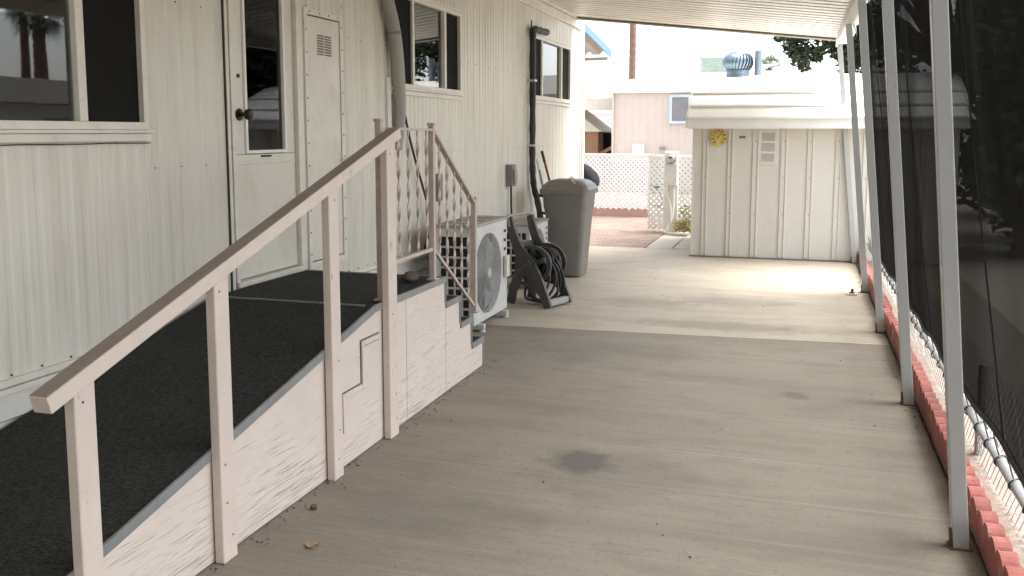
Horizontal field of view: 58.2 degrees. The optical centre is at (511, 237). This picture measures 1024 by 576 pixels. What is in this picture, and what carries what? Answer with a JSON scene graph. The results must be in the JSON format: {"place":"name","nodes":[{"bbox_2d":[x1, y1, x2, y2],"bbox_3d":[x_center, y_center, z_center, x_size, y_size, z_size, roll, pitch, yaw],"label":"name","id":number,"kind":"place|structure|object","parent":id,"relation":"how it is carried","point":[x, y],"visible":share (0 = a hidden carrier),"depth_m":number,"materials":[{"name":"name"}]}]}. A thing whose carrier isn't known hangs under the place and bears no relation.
{"place":"outdoors","nodes":[
{"label":"outdoors","id":0,"kind":"place"},
{"bbox_2d":[507,217,549,285],"bbox_3d":[0.159,0.149,9.410,0.360,0.658,0.700,2,7,17],"label":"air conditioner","id":1,"kind":"object","parent":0,"point":[521,223],"visible":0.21,"depth_m":9.14,"materials":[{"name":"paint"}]},
{"bbox_2d":[195,325,986,575],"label":"carport floor","id":2,"kind":"structure","parent":0,"point":[796,466],"depth_m":4.17,"materials":[{"name":"concrete"}]},
{"bbox_2d":[0,128,483,575],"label":"access ramp","id":3,"kind":"structure","parent":2,"relation":"on","point":[220,423],"depth_m":3.63,"materials":[{"name":"beige wood"}]},
{"bbox_2d":[402,271,418,282],"bbox_3d":[-0.580,0.224,5.265,0.084,0.069,0.141,1,7,10],"label":"stone","id":4,"kind":"object","parent":3,"relation":"on","point":[411,276],"visible":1,"depth_m":5.22,"materials":[{"name":"brown stone"}]},
{"bbox_2d":[373,119,479,312],"bbox_3d":[-0.455,-0.050,5.302,0.060,1.242,1.460,2,7,17],"label":"iron railing","id":5,"kind":"object","parent":3,"relation":"on","point":[430,225],"visible":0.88,"depth_m":5.27,"materials":[{"name":"metal"}]},
{"bbox_2d":[0,0,584,429],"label":"mobile home","id":6,"kind":"object","parent":2,"relation":"on","point":[152,152],"visible":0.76,"depth_m":4.86,"materials":[{"name":"paint"}]},
{"bbox_2d":[0,0,154,142],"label":"window","id":7,"kind":"structure","parent":6,"relation":"in","point":[67,66],"depth_m":3.88,"materials":[{"name":"paint"}]},
{"bbox_2d":[226,0,307,287],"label":"entry door","id":8,"kind":"structure","parent":6,"relation":"in","point":[265,36],"depth_m":5.33,"materials":[{"name":"paint"}]},
{"bbox_2d":[302,4,346,268],"bbox_3d":[-1.207,-0.664,5.942,0.063,1.685,0.501,2,7,17],"label":"utility door","id":9,"kind":"structure","parent":6,"relation":"in","point":[322,32],"depth_m":5.89,"materials":[{"name":"paint"}]},
{"bbox_2d":[381,0,405,149],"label":"duct","id":10,"kind":"object","parent":6,"relation":"attached to","point":[395,46],"visible":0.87,"depth_m":6.79,"materials":[{"name":"beige metal"}]},
{"bbox_2d":[405,116,428,248],"bbox_3d":[-0.760,-0.524,7.284,0.043,1.285,0.503,3,7,22],"label":"cable","id":11,"kind":"object","parent":6,"relation":"attached to","point":[414,156],"visible":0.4,"depth_m":7.24,"materials":[{"name":"black rubber"}]},
{"bbox_2d":[388,0,463,99],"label":"window","id":12,"kind":"structure","parent":6,"relation":"in","point":[431,31],"depth_m":7.62,"materials":[{"name":"paint"}]},
{"bbox_2d":[435,174,442,200],"bbox_3d":[-0.624,-0.424,7.768,0.056,0.230,0.100,2,7,17],"label":"junction box","id":13,"kind":"object","parent":6,"relation":"attached to","point":[436,182],"visible":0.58,"depth_m":7.73,"materials":[{"name":"grey paint"}]},
{"bbox_2d":[506,164,517,213],"bbox_3d":[-0.024,-0.361,9.623,0.111,0.798,0.337,2,7,17],"label":"disconnect box","id":14,"kind":"object","parent":6,"relation":"attached to","point":[511,175],"visible":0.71,"depth_m":9.64,"materials":[{"name":"grey paint"}]},
{"bbox_2d":[527,20,549,217],"bbox_3d":[0.343,-1.184,10.643,0.157,2.536,0.699,2,7,17],"label":"insulated pipe","id":15,"kind":"object","parent":6,"relation":"attached to","point":[532,80],"visible":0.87,"depth_m":10.31,"materials":[{"name":"black rubber"}]},
{"bbox_2d":[536,33,571,106],"bbox_3d":[0.472,-2.023,11.252,0.084,0.787,1.910,2,7,17],"label":"window","id":16,"kind":"structure","parent":6,"relation":"in","point":[553,57],"depth_m":11.38,"materials":[{"name":"paint"}]},
{"bbox_2d":[306,542,315,546],"bbox_3d":[-0.755,1.156,3.452,0.028,0.008,0.059,-4,8,-34],"label":"dead leaf","id":17,"kind":"object","parent":2,"relation":"on","point":[310,544],"visible":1,"depth_m":3.46,"materials":[{"name":"brown plant"}]},
{"bbox_2d":[310,504,316,509],"bbox_3d":[-0.819,1.113,3.801,0.028,0.027,0.028,2,7,17],"label":"pebble","id":18,"kind":"object","parent":2,"relation":"on","point":[313,506],"visible":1,"depth_m":3.79,"materials":[{"name":"brown stone"}]},
{"bbox_2d":[436,215,509,331],"bbox_3d":[-0.301,0.275,7.481,0.390,0.848,0.860,2,7,17],"label":"air conditioner","id":19,"kind":"object","parent":2,"relation":"on","point":[493,265],"visible":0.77,"depth_m":7.27,"materials":[{"name":"paint"}]},
{"bbox_2d":[210,270,981,571],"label":"litter","id":20,"kind":"object","parent":2,"relation":"on","point":[451,420],"visible":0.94,"depth_m":4.31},
{"bbox_2d":[547,0,973,552],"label":"carport","id":21,"kind":"object","parent":2,"relation":"on","point":[831,20],"visible":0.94,"depth_m":5.24,"materials":[{"name":"metal"}]},
{"bbox_2d":[853,0,1023,486],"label":"shade screen","id":22,"kind":"object","parent":21,"relation":"attached to","point":[987,54],"visible":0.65,"depth_m":3.64,"materials":[{"name":"fabric"}]},
{"bbox_2d":[585,98,611,109],"bbox_3d":[1.428,-2.956,28.518,4.700,2.470,6.400,2,7,17],"label":"neighbour carport","id":23,"kind":"object","parent":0,"point":[598,103],"depth_m":24.79,"materials":[{"name":"white paint"}]},
{"bbox_2d":[589,214,687,247],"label":"paving","id":24,"kind":"structure","parent":0,"point":[615,231],"depth_m":14.41,"materials":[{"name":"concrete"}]},
{"bbox_2d":[583,163,599,186],"bbox_3d":[0.999,-0.675,14.885,0.762,1.074,0.526,2,7,17],"label":"covered grill","id":25,"kind":"object","parent":24,"relation":"on","point":[590,173],"visible":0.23,"depth_m":14.63,"materials":[{"name":"grey fabric"}]},
{"bbox_2d":[584,23,611,147],"bbox_3d":[-0.411,-1.686,14.535,3.525,3.154,2.354,2,7,17],"label":"awning","id":26,"kind":"object","parent":24,"relation":"on","point":[595,44],"visible":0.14,"depth_m":14.58,"materials":[{"name":"blue paint"}]},
{"bbox_2d":[592,207,628,216],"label":"edging block","id":27,"kind":"structure","parent":24,"relation":"on","point":[613,211],"depth_m":17.16,"materials":[{"name":"concrete"}]},
{"bbox_2d":[584,153,649,209],"bbox_3d":[0.838,-1.033,17.539,3.608,1.152,0.025,2,7,17],"label":"lattice fence","id":28,"kind":"object","parent":24,"relation":"on","point":[616,183],"visible":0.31,"depth_m":17.16,"materials":[{"name":"white plastic"}]},
{"bbox_2d":[629,208,648,216],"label":"edging block","id":29,"kind":"structure","parent":24,"relation":"on","point":[637,212],"depth_m":17.01,"materials":[{"name":"concrete"}]},
{"bbox_2d":[647,155,691,229],"bbox_3d":[2.966,-0.694,14.382,1.698,1.186,0.024,2,7,17],"label":"lattice fence","id":30,"kind":"object","parent":24,"relation":"on","point":[656,171],"visible":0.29,"depth_m":14.54,"materials":[{"name":"white wood"}]},
{"bbox_2d":[481,246,889,345],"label":"floor","id":31,"kind":"structure","parent":0,"point":[809,301],"depth_m":8.54,"materials":[{"name":"concrete"}]},
{"bbox_2d":[536,159,542,185],"bbox_3d":[0.426,-0.295,10.637,0.293,1.226,0.260,2,7,17],"label":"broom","id":32,"kind":"object","parent":31,"relation":"on","point":[539,168],"visible":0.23,"depth_m":10.57,"materials":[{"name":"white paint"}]},
{"bbox_2d":[507,212,572,307],"bbox_3d":[0.224,0.198,8.298,0.513,0.815,0.460,5,8,38],"label":"hose reel","id":33,"kind":"object","parent":31,"relation":"on","point":[537,264],"visible":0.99,"depth_m":8.26,"materials":[{"name":"plastic"}]},
{"bbox_2d":[540,151,549,180],"bbox_3d":[0.587,-0.376,10.941,0.538,1.319,0.177,-6,9,-40],"label":"broom","id":34,"kind":"object","parent":31,"relation":"on","point":[544,162],"visible":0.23,"depth_m":10.79,"materials":[{"name":"black plastic"}]},
{"bbox_2d":[536,176,597,275],"bbox_3d":[0.601,-0.134,10.021,0.588,1.076,0.574,2,7,17],"label":"trash bin","id":35,"kind":"object","parent":31,"relation":"on","point":[568,204],"visible":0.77,"depth_m":9.80,"materials":[{"name":"plastic"}]},
{"bbox_2d":[686,73,871,262],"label":"storage shed","id":36,"kind":"structure","parent":31,"relation":"on","point":[769,179],"depth_m":11.19,"materials":[{"name":"grey paint"}]},
{"bbox_2d":[709,129,726,145],"bbox_3d":[2.536,-1.235,11.311,0.220,0.220,0.031,2,7,17],"label":"thermometer","id":37,"kind":"object","parent":36,"relation":"attached to","point":[717,137],"visible":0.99,"depth_m":11.30,"materials":[{"name":"gold metal"}]},
{"bbox_2d":[722,51,753,76],"bbox_3d":[3.063,-2.349,12.475,0.414,0.353,0.416,2,7,17],"label":"turbine vent","id":38,"kind":"object","parent":36,"relation":"on","point":[737,63],"visible":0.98,"depth_m":12.35,"materials":[{"name":"metal"}]},
{"bbox_2d":[754,50,761,74],"bbox_3d":[3.329,-2.344,12.445,0.092,0.360,0.091,2,7,17],"label":"vent pipe","id":39,"kind":"object","parent":36,"relation":"on","point":[758,62],"visible":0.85,"depth_m":12.41,"materials":[{"name":"metal"}]},
{"bbox_2d":[585,20,860,97],"label":"sky","id":40,"kind":"structure","parent":0,"point":[660,51],"materials":[{"name":"white"}]},
{"bbox_2d":[594,181,987,575],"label":"ground","id":41,"kind":"structure","parent":0,"point":[678,234],"depth_m":14.28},
{"bbox_2d":[584,110,611,181],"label":"orange shed","id":42,"kind":"structure","parent":41,"relation":"on","point":[596,128],"depth_m":27.44,"materials":[{"name":"brown wood"}]},
{"bbox_2d":[603,133,611,152],"bbox_3d":[3.301,-2.850,27.812,1.100,0.620,0.150,2,7,17],"label":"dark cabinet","id":43,"kind":"object","parent":42,"relation":"attached to","point":[607,139],"visible":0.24,"depth_m":27.86,"materials":[{"name":"black"}]},
{"bbox_2d":[588,110,611,132],"bbox_3d":[2.913,-4.694,41.768,6.200,2.900,6.400,2,7,17],"label":"home","id":44,"kind":"object","parent":41,"relation":"on","point":[605,116],"visible":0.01,"depth_m":38.23,"materials":[{"name":"white paint"}]},
{"bbox_2d":[599,146,610,181],"bbox_3d":[2.993,-2.270,27.475,0.810,1.344,0.060,2,7,17],"label":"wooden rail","id":45,"kind":"object","parent":41,"relation":"on","point":[606,150],"visible":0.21,"depth_m":27.48,"materials":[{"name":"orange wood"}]},
{"bbox_2d":[629,24,635,78],"bbox_3d":[5.150,-9.365,39.417,3.168,12.778,3.069,5,8,37],"label":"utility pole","id":46,"kind":"object","parent":41,"relation":"on","point":[632,53],"visible":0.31,"depth_m":39.51,"materials":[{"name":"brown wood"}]},
{"bbox_2d":[646,236,683,248],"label":"walkway","id":47,"kind":"structure","parent":41,"relation":"on","point":[666,242],"depth_m":13.09,"materials":[{"name":"concrete"}]},
{"bbox_2d":[657,151,678,232],"bbox_3d":[2.402,-0.700,14.218,0.299,1.262,0.245,2,7,17],"label":"meter pedestal","id":48,"kind":"object","parent":41,"relation":"on","point":[671,169],"visible":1,"depth_m":14.21,"materials":[{"name":"white paint"}]},
{"bbox_2d":[647,185,669,224],"bbox_3d":[2.266,-0.512,14.331,0.108,0.612,0.481,-5,8,-37],"label":"garden hose","id":49,"kind":"object","parent":48,"relation":"attached to","point":[656,187],"visible":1,"depth_m":14.31,"materials":[{"name":"white plastic"}]},
{"bbox_2d":[673,235,690,248],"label":"walkway","id":50,"kind":"structure","parent":41,"relation":"on","point":[684,243],"depth_m":12.84,"materials":[{"name":"concrete"}]},
{"bbox_2d":[672,205,690,233],"bbox_3d":[2.673,-0.295,14.139,0.429,0.446,0.389,2,7,17],"label":"plant","id":51,"kind":"object","parent":50,"relation":"on","point":[682,226],"visible":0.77,"depth_m":14.11,"materials":[{"name":"green plant"}]},
{"bbox_2d":[610,70,858,192],"bbox_3d":[8.273,-3.257,28.555,8.270,3.060,12.200,2,7,17],"label":"pink mobile home","id":52,"kind":"object","parent":41,"relation":"on","point":[649,114],"visible":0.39,"depth_m":23.77,"materials":[{"name":"pink metal"}]},
{"bbox_2d":[669,94,690,123],"bbox_3d":[4.381,-3.285,23.529,0.700,0.740,0.100,2,7,17],"label":"window","id":53,"kind":"structure","parent":52,"relation":"in","point":[678,104],"depth_m":23.54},
{"bbox_2d":[697,53,754,72],"bbox_3d":[5.861,-4.647,25.181,1.480,0.690,1.130,2,7,17],"label":"swamp cooler","id":54,"kind":"object","parent":52,"relation":"on","point":[708,63],"visible":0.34,"depth_m":24.76,"materials":[{"name":"paint"}]},
{"bbox_2d":[762,52,784,70],"bbox_3d":[10.633,-5.257,38.190,1.609,4.896,1.641,-2,7,-14],"label":"palm tree","id":55,"kind":"object","parent":41,"relation":"on","point":[774,58],"visible":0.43,"depth_m":37.82,"materials":[{"name":"green plant"}]},
{"bbox_2d":[771,33,860,73],"bbox_3d":[6.869,-3.287,16.115,5.225,6.040,4.309,2,7,17],"label":"shade tree","id":56,"kind":"object","parent":41,"relation":"on","point":[796,53],"visible":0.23,"depth_m":15.91,"materials":[{"name":"green plant"}]},
{"bbox_2d":[867,266,872,286],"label":"edging block","id":57,"kind":"structure","parent":41,"relation":"on","point":[869,271],"depth_m":9.34,"materials":[{"name":"red concrete"}]},
{"bbox_2d":[871,285,884,307],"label":"edging block","id":58,"kind":"structure","parent":41,"relation":"on","point":[873,296],"depth_m":8.49,"materials":[{"name":"red concrete"}]},
{"bbox_2d":[883,296,891,310],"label":"edging block","id":59,"kind":"structure","parent":41,"relation":"on","point":[886,304],"depth_m":7.64,"materials":[{"name":"red concrete"}]},
{"bbox_2d":[884,308,896,341],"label":"edging block","id":60,"kind":"structure","parent":41,"relation":"on","point":[889,318],"depth_m":7.10,"materials":[{"name":"red concrete"}]},
{"bbox_2d":[890,322,898,360],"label":"edging block","id":61,"kind":"structure","parent":41,"relation":"on","point":[894,337],"depth_m":6.69,"materials":[{"name":"red concrete"}]},
{"bbox_2d":[898,340,916,367],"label":"edging block","id":62,"kind":"structure","parent":41,"relation":"on","point":[914,357],"depth_m":6.02,"materials":[{"name":"red concrete"}]},
{"bbox_2d":[912,361,930,409],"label":"edging block","id":63,"kind":"structure","parent":41,"relation":"on","point":[920,377],"depth_m":5.43,"materials":[{"name":"red concrete"}]},
{"bbox_2d":[919,386,945,442],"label":"edging block","id":64,"kind":"structure","parent":41,"relation":"on","point":[930,406],"depth_m":4.91,"materials":[{"name":"red concrete"}]},
{"bbox_2d":[856,261,1023,575],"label":"soil strip","id":65,"kind":"object","parent":41,"relation":"on","point":[1006,521],"visible":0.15,"depth_m":4.15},
{"bbox_2d":[869,275,873,295],"bbox_3d":[3.506,0.491,8.918,0.055,0.185,0.595,3,7,18],"label":"edging block","id":66,"kind":"object","parent":65,"relation":"on","point":[871,280],"depth_m":8.96,"materials":[{"name":"red concrete"}]},
{"bbox_2d":[867,237,1023,538],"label":"chain link fence","id":67,"kind":"object","parent":65,"relation":"on","point":[983,440],"visible":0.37,"depth_m":4.21,"materials":[{"name":"grey metal"}]},
{"bbox_2d":[933,417,947,478],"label":"edging block","id":68,"kind":"structure","parent":41,"relation":"on","point":[939,434],"depth_m":4.45,"materials":[{"name":"red concrete"}]},
{"bbox_2d":[966,457,991,543],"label":"edging block","id":69,"kind":"structure","parent":41,"relation":"on","point":[978,500],"depth_m":3.64,"materials":[{"name":"red concrete"}]},
{"bbox_2d":[976,510,1023,575],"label":"edging block","id":70,"kind":"object","parent":41,"relation":"on","point":[1001,557],"depth_m":3.24,"materials":[{"name":"red concrete"}]},
{"bbox_2d":[847,288,856,295],"bbox_3d":[3.264,0.517,8.825,0.090,0.060,0.090,2,7,17],"label":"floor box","id":71,"kind":"object","parent":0,"point":[852,292],"visible":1,"depth_m":8.80,"materials":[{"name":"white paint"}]}
]}

